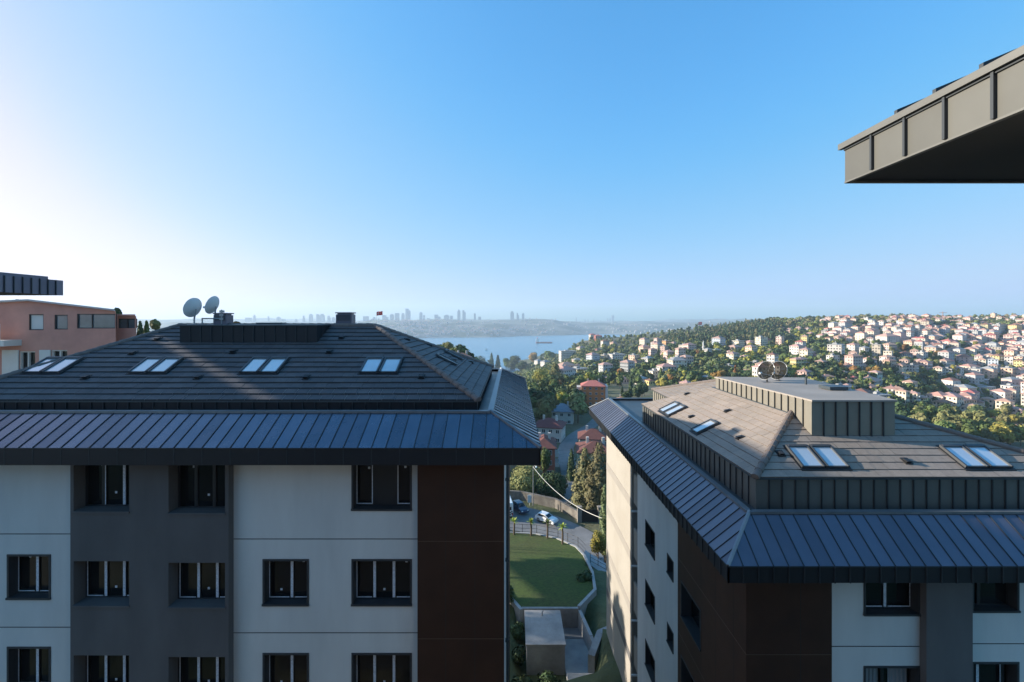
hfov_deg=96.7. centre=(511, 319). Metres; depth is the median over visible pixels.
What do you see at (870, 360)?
tree
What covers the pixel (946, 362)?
hillside house
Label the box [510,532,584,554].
kerb
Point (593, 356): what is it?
hillside block
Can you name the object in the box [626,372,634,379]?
tree
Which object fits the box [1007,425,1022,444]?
tree
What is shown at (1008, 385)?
hillside house
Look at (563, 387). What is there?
tree
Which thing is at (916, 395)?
hillside house
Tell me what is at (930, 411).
tree
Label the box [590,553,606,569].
railing
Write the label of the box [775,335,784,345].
hillside block
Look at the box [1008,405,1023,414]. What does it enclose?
hillside house
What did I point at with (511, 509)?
minibus
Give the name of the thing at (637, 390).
tree
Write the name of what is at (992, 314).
hillside block
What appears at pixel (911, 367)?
hillside house
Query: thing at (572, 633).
pavement
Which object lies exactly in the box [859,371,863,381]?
conifer
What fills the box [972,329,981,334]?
hillside block
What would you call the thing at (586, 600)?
retaining wall
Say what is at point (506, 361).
tree
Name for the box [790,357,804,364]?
hillside block
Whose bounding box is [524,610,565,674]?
utility hut
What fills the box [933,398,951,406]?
hillside house
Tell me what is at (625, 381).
hillside house
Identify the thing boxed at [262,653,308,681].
window
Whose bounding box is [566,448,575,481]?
conifer
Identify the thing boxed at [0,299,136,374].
pink house
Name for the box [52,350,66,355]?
window
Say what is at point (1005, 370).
hillside block
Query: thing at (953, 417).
tree
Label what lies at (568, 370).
hillside block
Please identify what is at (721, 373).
tree
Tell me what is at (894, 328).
hillside block
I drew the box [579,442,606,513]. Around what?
conifer
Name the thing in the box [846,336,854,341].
hillside house
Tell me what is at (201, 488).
window
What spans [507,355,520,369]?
tree
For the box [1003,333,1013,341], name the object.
hillside block
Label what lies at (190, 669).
window
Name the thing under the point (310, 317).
skyscraper
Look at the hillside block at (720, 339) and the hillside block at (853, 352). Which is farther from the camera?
the hillside block at (720, 339)
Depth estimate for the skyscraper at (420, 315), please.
6000.00 m
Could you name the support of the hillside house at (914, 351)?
on the ground at (606, 668)
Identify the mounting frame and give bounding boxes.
[201,310,224,323]
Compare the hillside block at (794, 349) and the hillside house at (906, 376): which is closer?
the hillside house at (906, 376)
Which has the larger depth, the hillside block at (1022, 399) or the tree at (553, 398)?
the hillside block at (1022, 399)
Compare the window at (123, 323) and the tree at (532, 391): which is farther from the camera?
the tree at (532, 391)
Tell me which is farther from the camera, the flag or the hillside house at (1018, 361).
the hillside house at (1018, 361)
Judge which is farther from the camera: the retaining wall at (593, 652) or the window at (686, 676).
the retaining wall at (593, 652)
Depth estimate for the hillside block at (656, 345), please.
696.33 m
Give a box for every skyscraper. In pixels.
[309,314,312,321]
[319,314,324,321]
[395,313,399,319]
[405,309,410,319]
[419,312,422,319]
[462,310,465,320]
[510,311,513,319]
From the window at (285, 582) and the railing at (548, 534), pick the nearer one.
the window at (285, 582)
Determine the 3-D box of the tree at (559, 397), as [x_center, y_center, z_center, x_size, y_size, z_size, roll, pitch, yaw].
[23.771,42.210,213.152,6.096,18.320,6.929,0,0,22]
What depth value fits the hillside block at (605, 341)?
929.56 m
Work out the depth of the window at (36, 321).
45.15 m
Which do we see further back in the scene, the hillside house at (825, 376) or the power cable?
the hillside house at (825, 376)
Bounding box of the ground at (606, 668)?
[510,324,1023,681]
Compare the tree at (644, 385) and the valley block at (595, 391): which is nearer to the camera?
the valley block at (595, 391)
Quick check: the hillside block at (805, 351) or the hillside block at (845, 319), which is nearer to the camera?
the hillside block at (805, 351)
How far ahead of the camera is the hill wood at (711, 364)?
518.88 m
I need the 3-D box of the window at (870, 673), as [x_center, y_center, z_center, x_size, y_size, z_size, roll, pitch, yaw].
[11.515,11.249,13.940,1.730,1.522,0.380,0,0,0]
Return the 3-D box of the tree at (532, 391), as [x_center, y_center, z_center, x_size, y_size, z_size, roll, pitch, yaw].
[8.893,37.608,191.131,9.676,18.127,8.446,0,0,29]
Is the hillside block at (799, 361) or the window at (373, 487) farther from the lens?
the hillside block at (799, 361)
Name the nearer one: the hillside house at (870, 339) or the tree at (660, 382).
the tree at (660, 382)
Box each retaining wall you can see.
[510,597,522,622]
[522,607,577,629]
[567,673,591,679]
[577,555,596,615]
[578,610,598,652]
[588,626,606,672]
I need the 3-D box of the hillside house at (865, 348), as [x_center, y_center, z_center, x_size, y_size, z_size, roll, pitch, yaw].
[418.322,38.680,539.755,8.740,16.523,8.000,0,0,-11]
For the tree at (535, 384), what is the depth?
288.59 m
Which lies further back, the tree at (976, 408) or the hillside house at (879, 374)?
the hillside house at (879, 374)
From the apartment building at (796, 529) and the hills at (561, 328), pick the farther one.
the hills at (561, 328)
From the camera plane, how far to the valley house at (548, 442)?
115.32 m
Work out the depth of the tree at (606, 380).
342.39 m
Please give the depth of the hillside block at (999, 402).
343.15 m
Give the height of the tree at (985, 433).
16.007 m
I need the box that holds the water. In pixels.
[419,334,624,371]
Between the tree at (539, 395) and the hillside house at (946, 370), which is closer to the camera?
the tree at (539, 395)
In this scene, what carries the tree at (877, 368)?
on the ground at (606, 668)
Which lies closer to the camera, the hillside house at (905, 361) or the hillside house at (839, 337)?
the hillside house at (905, 361)
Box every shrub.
[510,585,514,602]
[510,621,524,639]
[511,674,532,681]
[512,644,525,665]
[537,670,560,681]
[576,570,592,582]
[590,530,606,559]
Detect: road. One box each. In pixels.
[510,508,603,561]
[558,419,597,505]
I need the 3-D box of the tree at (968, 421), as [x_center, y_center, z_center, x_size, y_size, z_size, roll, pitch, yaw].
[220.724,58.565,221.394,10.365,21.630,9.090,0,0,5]
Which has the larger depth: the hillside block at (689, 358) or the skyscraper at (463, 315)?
the skyscraper at (463, 315)
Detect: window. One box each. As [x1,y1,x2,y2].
[5,554,50,599]
[7,647,50,681]
[20,351,34,368]
[29,314,43,329]
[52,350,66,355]
[55,315,67,328]
[71,465,129,513]
[71,561,129,607]
[77,314,116,328]
[85,655,128,681]
[119,319,136,327]
[167,465,225,514]
[167,563,225,608]
[178,657,224,681]
[262,559,308,605]
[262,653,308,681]
[351,465,411,510]
[351,559,411,605]
[351,653,411,681]
[644,519,654,560]
[644,579,654,624]
[644,638,654,681]
[666,553,673,582]
[666,622,673,653]
[680,581,700,651]
[681,655,694,681]
[863,583,920,615]
[863,666,919,681]
[973,583,1020,612]
[973,662,1019,681]
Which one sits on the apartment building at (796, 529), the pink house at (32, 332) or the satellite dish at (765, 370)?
the satellite dish at (765, 370)
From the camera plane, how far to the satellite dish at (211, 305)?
20.13 m
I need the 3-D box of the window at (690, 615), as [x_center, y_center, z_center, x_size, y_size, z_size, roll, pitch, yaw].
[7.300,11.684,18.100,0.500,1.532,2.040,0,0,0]
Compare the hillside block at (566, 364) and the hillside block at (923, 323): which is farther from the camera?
the hillside block at (923, 323)
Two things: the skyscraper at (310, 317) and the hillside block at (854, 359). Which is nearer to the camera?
the hillside block at (854, 359)
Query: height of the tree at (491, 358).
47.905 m
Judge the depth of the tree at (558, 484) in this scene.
98.86 m
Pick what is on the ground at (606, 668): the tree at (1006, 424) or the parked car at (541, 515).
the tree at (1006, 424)
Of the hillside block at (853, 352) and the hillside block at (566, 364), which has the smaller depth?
the hillside block at (853, 352)
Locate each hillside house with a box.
[600,353,607,358]
[622,377,628,383]
[632,359,642,363]
[638,345,649,350]
[641,355,653,361]
[645,378,653,385]
[648,367,658,377]
[656,362,676,371]
[662,349,674,358]
[729,344,741,349]
[746,340,754,344]
[797,368,811,374]
[821,374,834,378]
[824,337,833,341]
[833,335,843,339]
[836,382,853,388]
[843,363,852,367]
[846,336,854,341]
[846,342,860,351]
[858,345,869,352]
[862,375,881,385]
[863,356,876,366]
[866,337,873,343]
[867,383,879,389]
[868,370,882,378]
[873,389,891,396]
[882,342,896,349]
[883,384,897,394]
[894,363,906,372]
[895,389,910,403]
[896,372,909,379]
[897,351,913,357]
[899,358,909,364]
[902,380,917,386]
[904,339,915,345]
[907,363,918,372]
[910,349,918,358]
[910,390,920,402]
[917,360,932,368]
[920,395,928,401]
[932,366,943,375]
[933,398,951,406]
[940,338,955,345]
[940,358,951,366]
[943,367,952,374]
[954,374,963,383]
[959,401,985,411]
[964,396,976,403]
[967,336,976,340]
[971,346,983,354]
[975,384,995,393]
[980,397,993,408]
[1000,383,1020,390]
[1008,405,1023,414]
[1014,358,1023,366]
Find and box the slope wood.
[437,344,601,382]
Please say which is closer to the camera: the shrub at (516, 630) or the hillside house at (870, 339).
the shrub at (516, 630)
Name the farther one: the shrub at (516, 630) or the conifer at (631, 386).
the conifer at (631, 386)
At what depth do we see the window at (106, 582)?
14.68 m
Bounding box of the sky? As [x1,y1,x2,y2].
[0,0,1023,320]
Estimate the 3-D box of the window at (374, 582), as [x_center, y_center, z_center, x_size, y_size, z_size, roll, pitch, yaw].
[-4.150,8.359,14.640,1.940,1.482,0.380,0,0,0]
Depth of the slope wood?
667.53 m
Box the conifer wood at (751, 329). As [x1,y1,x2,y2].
[660,318,784,345]
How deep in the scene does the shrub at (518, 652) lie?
33.53 m
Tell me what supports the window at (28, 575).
in the apartment building at (226, 500)
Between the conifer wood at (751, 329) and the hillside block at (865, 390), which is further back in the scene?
the conifer wood at (751, 329)
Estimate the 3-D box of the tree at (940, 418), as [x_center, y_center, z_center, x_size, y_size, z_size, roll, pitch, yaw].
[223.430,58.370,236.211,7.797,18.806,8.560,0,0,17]
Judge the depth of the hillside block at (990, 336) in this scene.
646.02 m
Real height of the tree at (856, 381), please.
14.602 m
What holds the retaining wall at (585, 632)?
on the ground at (606, 668)
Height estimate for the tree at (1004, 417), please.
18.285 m
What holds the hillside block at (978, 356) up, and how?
on the ground at (606, 668)
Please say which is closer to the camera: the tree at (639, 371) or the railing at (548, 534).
the railing at (548, 534)
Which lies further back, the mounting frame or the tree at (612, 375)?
the tree at (612, 375)
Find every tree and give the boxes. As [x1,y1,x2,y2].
[114,307,121,313]
[149,319,160,329]
[442,341,453,348]
[450,344,471,355]
[477,355,492,364]
[489,352,494,367]
[495,355,500,367]
[503,358,509,366]
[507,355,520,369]
[510,465,542,492]
[511,517,517,534]
[515,361,526,369]
[526,517,535,535]
[528,388,537,395]
[529,352,536,361]
[530,395,536,408]
[531,368,549,380]
[531,382,540,387]
[532,390,545,399]
[532,397,551,419]
[534,470,567,498]
[538,378,549,388]
[538,387,548,391]
[540,395,559,410]
[541,447,550,472]
[543,517,552,537]
[544,351,555,358]
[546,385,556,395]
[549,381,557,388]
[550,363,559,375]
[555,385,565,393]
[556,391,568,402]
[559,522,566,543]
[564,396,571,404]
[568,382,578,388]
[569,388,581,395]
[569,392,588,422]
[575,375,585,383]
[584,372,595,380]
[599,484,606,562]
[603,377,610,383]
[609,372,615,380]
[617,375,623,384]
[622,391,632,397]
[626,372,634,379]
[632,385,642,396]
[635,375,641,382]
[636,368,645,375]
[639,383,648,395]
[655,378,670,386]
[667,374,673,383]
[710,370,726,376]
[779,353,787,360]
[809,372,818,377]
[825,376,836,382]
[834,370,847,378]
[848,365,859,370]
[853,379,860,384]
[863,367,874,371]
[865,357,874,364]
[872,365,882,371]
[880,361,891,368]
[895,401,909,416]
[899,344,907,351]
[909,412,930,422]
[910,407,924,414]
[920,404,937,422]
[931,415,948,422]
[933,359,943,365]
[934,420,961,431]
[936,409,953,415]
[938,403,954,413]
[946,413,960,420]
[950,365,960,372]
[950,420,962,430]
[952,406,961,414]
[957,410,975,421]
[959,418,976,431]
[960,424,980,435]
[965,405,986,412]
[970,410,992,424]
[975,420,990,429]
[980,428,1001,441]
[986,409,1009,417]
[988,424,1009,440]
[992,422,1006,427]
[994,403,1012,414]
[995,413,1009,422]
[995,421,1018,443]
[1001,425,1015,443]
[1007,414,1019,423]
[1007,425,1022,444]
[1016,414,1023,423]
[1018,424,1023,445]
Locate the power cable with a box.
[533,467,605,519]
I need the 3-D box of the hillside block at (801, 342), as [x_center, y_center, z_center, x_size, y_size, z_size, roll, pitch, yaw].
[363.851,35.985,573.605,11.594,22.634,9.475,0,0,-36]
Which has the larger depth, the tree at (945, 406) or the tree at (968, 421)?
the tree at (945, 406)
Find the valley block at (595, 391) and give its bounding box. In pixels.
[577,379,607,405]
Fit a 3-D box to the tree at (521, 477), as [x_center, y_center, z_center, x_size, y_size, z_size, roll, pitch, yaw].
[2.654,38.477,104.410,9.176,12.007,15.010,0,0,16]
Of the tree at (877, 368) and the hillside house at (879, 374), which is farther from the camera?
the tree at (877, 368)
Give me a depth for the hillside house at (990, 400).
381.71 m
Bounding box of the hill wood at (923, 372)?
[814,319,1023,403]
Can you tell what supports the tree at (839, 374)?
on the ground at (606, 668)
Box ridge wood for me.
[759,313,1023,326]
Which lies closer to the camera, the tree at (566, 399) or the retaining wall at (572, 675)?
the retaining wall at (572, 675)
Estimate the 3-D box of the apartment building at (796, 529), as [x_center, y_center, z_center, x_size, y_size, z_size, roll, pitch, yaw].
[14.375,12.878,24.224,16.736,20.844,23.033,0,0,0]
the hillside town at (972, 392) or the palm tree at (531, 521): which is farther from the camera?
the hillside town at (972, 392)
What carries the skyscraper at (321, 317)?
on the hills at (561, 328)
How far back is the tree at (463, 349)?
192.68 m
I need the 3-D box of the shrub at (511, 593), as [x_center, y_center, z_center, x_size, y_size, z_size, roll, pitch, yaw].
[-0.550,23.895,39.147,1.568,2.460,1.753,0,0,-3]
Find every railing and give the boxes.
[510,524,581,548]
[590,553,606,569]
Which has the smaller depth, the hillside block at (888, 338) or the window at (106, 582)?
the window at (106, 582)
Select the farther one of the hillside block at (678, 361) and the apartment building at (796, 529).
the hillside block at (678, 361)
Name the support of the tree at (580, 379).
on the ground at (606, 668)
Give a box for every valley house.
[533,432,558,475]
[536,415,566,442]
[551,401,574,423]
[575,437,606,474]
[578,425,606,441]
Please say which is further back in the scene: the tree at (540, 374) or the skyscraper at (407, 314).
the skyscraper at (407, 314)
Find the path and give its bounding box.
[584,550,606,571]
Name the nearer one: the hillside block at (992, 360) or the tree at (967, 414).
the tree at (967, 414)
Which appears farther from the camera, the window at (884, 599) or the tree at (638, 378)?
the tree at (638, 378)
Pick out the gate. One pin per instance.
(583, 516)
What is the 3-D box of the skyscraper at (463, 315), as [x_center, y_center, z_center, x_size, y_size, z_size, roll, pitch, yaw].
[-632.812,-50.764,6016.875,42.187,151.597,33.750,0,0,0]
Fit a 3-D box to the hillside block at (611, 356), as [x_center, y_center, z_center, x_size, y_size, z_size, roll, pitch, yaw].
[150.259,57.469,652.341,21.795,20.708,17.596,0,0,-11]
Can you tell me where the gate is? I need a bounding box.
[577,505,601,522]
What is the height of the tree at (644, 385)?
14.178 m
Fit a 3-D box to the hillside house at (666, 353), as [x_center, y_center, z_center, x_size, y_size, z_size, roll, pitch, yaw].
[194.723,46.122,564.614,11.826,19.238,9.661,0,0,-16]
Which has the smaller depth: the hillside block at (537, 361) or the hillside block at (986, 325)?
the hillside block at (986, 325)
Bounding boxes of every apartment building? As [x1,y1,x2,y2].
[0,272,62,294]
[0,312,541,681]
[589,374,1023,681]
[838,45,1023,183]
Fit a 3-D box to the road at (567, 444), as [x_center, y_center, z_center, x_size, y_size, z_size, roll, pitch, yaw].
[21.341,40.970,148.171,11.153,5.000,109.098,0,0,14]
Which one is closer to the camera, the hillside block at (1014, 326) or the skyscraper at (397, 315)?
the hillside block at (1014, 326)
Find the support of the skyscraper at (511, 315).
on the hills at (561, 328)
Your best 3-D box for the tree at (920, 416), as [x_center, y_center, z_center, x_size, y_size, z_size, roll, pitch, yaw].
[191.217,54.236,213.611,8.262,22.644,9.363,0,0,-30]
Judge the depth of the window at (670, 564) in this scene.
20.75 m
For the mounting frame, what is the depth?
19.97 m
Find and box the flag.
[376,311,382,323]
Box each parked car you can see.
[513,499,528,513]
[535,511,558,524]
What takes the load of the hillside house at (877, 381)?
on the ground at (606, 668)
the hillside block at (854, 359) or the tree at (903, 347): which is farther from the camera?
the tree at (903, 347)
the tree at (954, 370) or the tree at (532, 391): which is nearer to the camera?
the tree at (532, 391)
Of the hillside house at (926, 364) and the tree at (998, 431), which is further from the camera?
the hillside house at (926, 364)
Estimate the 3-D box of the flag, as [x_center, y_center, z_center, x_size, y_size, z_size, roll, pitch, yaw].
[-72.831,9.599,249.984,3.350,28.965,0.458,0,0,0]
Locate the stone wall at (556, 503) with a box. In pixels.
[510,490,576,518]
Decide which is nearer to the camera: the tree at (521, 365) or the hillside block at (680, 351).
the hillside block at (680, 351)
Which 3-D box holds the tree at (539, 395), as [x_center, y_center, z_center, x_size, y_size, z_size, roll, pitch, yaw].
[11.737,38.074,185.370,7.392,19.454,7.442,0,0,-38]
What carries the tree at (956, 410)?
on the ground at (606, 668)
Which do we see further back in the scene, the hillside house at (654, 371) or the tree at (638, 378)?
the hillside house at (654, 371)
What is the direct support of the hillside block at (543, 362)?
on the ground at (606, 668)
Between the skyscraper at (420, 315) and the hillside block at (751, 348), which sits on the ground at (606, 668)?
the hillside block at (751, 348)
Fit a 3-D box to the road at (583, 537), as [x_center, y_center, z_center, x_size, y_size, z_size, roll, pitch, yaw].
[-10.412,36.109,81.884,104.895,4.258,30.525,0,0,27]
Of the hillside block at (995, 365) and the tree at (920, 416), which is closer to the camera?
the tree at (920, 416)
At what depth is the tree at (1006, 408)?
324.78 m
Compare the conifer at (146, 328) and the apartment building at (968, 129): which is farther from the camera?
the conifer at (146, 328)
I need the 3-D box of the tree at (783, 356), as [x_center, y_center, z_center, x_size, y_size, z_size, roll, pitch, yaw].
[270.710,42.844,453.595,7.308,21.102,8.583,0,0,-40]
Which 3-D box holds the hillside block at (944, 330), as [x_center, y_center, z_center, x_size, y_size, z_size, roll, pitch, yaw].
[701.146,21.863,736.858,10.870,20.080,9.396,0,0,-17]
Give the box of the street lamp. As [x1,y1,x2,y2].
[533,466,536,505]
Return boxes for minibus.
[510,496,512,517]
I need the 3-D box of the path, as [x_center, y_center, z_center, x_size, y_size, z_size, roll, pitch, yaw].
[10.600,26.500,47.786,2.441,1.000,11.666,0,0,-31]
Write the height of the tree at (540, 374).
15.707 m
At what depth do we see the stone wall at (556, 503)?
94.15 m
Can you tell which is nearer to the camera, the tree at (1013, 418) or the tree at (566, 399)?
the tree at (566, 399)
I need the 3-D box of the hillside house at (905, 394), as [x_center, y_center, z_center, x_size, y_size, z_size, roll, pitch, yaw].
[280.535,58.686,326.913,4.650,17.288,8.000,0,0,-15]
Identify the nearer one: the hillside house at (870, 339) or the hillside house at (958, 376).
the hillside house at (958, 376)
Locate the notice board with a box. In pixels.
[528,495,531,504]
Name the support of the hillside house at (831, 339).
on the ground at (606, 668)
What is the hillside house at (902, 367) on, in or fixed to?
on the ground at (606, 668)
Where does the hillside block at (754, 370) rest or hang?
on the ground at (606, 668)
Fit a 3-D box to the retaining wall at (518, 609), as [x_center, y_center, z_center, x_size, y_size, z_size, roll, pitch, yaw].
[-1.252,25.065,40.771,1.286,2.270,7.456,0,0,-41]
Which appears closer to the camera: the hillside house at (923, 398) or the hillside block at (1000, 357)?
the hillside house at (923, 398)
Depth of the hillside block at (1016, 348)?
586.88 m
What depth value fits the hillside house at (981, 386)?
432.93 m
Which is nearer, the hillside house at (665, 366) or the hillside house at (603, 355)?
the hillside house at (665, 366)
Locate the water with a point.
(522, 347)
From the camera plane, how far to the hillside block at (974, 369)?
476.80 m
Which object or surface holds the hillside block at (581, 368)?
on the ground at (606, 668)
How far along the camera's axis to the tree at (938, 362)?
489.57 m
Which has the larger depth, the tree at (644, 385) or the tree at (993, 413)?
the tree at (993, 413)
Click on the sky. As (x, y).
(560, 160)
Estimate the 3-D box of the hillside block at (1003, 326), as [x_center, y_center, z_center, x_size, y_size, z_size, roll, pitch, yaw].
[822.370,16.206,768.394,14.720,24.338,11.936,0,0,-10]
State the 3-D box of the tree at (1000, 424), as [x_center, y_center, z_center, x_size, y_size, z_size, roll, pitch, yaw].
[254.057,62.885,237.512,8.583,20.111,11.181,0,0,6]
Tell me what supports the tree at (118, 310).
on the ground at (606, 668)
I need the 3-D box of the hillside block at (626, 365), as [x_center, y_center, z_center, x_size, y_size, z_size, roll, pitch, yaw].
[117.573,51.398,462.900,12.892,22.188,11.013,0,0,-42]
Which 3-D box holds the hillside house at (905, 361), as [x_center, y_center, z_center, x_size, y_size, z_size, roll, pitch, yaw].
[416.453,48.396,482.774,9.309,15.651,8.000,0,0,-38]
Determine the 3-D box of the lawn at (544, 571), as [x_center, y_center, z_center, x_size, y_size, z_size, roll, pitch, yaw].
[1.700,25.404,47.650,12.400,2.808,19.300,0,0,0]
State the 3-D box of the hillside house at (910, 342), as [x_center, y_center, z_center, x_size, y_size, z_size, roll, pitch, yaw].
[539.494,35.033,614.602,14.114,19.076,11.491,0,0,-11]
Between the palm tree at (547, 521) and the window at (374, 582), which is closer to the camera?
the window at (374, 582)
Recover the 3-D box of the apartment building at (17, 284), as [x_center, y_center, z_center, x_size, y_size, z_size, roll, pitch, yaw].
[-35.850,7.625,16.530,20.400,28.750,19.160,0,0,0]
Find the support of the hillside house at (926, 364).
on the ground at (606, 668)
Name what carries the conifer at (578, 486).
on the ground at (606, 668)
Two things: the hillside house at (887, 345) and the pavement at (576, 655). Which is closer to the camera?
the pavement at (576, 655)
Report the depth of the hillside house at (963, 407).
332.73 m
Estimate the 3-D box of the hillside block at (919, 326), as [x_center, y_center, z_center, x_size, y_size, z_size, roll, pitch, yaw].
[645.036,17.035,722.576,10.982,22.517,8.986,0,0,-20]
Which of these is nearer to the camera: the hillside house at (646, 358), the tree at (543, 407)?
the tree at (543, 407)
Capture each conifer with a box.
[136,321,143,335]
[142,320,149,333]
[565,447,599,509]
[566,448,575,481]
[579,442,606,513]
[628,380,633,395]
[657,367,662,379]
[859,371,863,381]
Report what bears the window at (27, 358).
in the pink house at (32, 332)
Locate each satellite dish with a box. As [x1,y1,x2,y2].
[183,298,201,324]
[203,296,218,314]
[757,361,774,382]
[771,361,786,380]
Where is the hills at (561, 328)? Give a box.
[136,318,753,337]
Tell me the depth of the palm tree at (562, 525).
53.12 m
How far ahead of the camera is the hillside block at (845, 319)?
780.10 m
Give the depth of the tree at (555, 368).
403.94 m
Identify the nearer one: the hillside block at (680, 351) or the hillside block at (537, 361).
the hillside block at (680, 351)
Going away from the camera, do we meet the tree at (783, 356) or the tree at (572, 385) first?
the tree at (572, 385)
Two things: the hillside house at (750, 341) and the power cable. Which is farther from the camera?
the hillside house at (750, 341)
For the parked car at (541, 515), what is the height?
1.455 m
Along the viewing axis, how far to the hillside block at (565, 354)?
866.74 m
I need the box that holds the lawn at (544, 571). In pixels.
[510,533,592,606]
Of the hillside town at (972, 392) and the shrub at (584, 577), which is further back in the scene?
the hillside town at (972, 392)
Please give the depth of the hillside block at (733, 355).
478.06 m
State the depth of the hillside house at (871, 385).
351.16 m
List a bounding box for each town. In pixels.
[355,318,721,336]
[816,314,1023,408]
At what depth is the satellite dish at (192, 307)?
19.55 m
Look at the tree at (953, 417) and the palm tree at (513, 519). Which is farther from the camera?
the tree at (953, 417)
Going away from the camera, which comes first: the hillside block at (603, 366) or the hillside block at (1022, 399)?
the hillside block at (1022, 399)
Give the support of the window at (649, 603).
in the apartment building at (796, 529)
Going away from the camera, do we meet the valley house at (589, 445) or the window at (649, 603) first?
the window at (649, 603)
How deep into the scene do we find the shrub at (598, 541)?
55.67 m
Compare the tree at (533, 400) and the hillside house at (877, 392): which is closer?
the tree at (533, 400)
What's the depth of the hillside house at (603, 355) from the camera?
654.40 m
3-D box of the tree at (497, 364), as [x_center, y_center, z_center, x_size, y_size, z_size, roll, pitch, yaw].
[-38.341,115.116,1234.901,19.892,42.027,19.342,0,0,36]
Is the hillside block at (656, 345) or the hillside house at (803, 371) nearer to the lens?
the hillside house at (803, 371)
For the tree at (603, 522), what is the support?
on the ground at (606, 668)
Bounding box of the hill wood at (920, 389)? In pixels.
[889,374,1023,416]
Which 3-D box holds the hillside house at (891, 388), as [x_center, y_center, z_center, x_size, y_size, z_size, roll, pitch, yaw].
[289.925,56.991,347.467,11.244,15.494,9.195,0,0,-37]
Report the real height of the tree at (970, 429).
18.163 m
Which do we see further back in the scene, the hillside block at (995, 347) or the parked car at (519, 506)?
the hillside block at (995, 347)
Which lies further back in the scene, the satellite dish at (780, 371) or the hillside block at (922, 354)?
the hillside block at (922, 354)
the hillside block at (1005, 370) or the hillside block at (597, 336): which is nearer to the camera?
the hillside block at (1005, 370)
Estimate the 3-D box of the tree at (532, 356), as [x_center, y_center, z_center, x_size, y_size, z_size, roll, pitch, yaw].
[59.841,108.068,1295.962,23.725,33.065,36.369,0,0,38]
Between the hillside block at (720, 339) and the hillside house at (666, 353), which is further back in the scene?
the hillside block at (720, 339)
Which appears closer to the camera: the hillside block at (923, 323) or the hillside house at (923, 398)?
the hillside house at (923, 398)
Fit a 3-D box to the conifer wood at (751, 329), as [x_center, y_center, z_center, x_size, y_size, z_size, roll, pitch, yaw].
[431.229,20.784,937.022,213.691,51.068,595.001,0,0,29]
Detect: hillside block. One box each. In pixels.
[534,359,541,364]
[540,360,550,366]
[558,350,575,361]
[558,362,575,366]
[559,365,576,382]
[572,366,587,370]
[586,352,599,360]
[594,334,601,340]
[598,362,612,372]
[601,339,608,345]
[608,353,625,360]
[620,359,634,371]
[628,353,639,359]
[639,337,648,344]
[648,347,656,354]
[652,342,663,350]
[660,344,667,354]
[666,356,687,367]
[674,347,685,355]
[680,355,693,363]
[682,343,695,349]
[712,335,725,345]
[726,351,739,359]
[731,339,744,347]
[745,345,757,351]
[751,364,759,376]
[755,336,767,347]
[766,352,778,362]
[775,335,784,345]
[789,344,804,354]
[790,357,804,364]
[795,339,805,347]
[800,347,813,357]
[801,334,808,343]
[826,353,839,361]
[827,341,844,354]
[840,317,849,321]
[844,354,862,369]
[849,350,858,354]
[856,388,873,393]
[870,320,878,328]
[872,343,881,356]
[875,333,899,343]
[878,320,885,325]
[879,354,894,365]
[882,358,896,370]
[883,349,892,355]
[891,326,899,332]
[903,325,912,330]
[904,330,914,337]
[915,324,922,329]
[917,350,927,358]
[920,320,926,327]
[940,327,949,334]
[963,323,973,326]
[968,366,982,373]
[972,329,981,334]
[974,354,985,360]
[976,357,987,366]
[979,323,991,329]
[984,332,996,342]
[987,357,998,364]
[988,364,999,372]
[989,345,1001,350]
[989,353,1005,363]
[990,312,996,317]
[992,322,1005,332]
[995,398,1014,414]
[1000,366,1016,376]
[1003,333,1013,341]
[1003,349,1018,355]
[1004,354,1014,366]
[1007,346,1020,354]
[1008,324,1021,331]
[1014,354,1023,359]
[1020,393,1023,405]
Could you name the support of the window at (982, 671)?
in the apartment building at (796, 529)
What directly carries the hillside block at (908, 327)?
on the ground at (606, 668)
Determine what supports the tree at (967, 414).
on the ground at (606, 668)
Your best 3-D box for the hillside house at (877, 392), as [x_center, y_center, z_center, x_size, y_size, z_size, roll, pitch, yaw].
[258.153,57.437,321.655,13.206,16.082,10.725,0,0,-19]
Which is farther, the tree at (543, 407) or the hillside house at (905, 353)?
the hillside house at (905, 353)
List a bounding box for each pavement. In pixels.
[563,628,582,638]
[565,639,588,679]
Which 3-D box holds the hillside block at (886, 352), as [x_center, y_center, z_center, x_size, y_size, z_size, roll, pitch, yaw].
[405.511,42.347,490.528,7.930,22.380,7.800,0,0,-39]
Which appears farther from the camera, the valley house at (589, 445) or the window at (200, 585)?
the valley house at (589, 445)
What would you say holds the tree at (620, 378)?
on the ground at (606, 668)
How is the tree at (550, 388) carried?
on the ground at (606, 668)
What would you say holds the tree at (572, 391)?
on the ground at (606, 668)
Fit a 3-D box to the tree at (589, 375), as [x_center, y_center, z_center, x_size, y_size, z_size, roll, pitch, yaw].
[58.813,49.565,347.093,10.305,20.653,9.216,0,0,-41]
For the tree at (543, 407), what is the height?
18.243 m
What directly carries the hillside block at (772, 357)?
on the ground at (606, 668)
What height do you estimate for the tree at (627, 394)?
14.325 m
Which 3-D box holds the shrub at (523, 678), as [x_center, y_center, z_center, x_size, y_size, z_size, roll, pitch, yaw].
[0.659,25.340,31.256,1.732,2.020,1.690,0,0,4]
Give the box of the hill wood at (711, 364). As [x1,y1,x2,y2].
[530,324,849,383]
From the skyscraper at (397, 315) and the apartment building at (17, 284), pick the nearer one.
the apartment building at (17, 284)
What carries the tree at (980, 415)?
on the ground at (606, 668)
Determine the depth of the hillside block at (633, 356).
582.55 m
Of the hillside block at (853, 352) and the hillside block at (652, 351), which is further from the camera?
the hillside block at (652, 351)

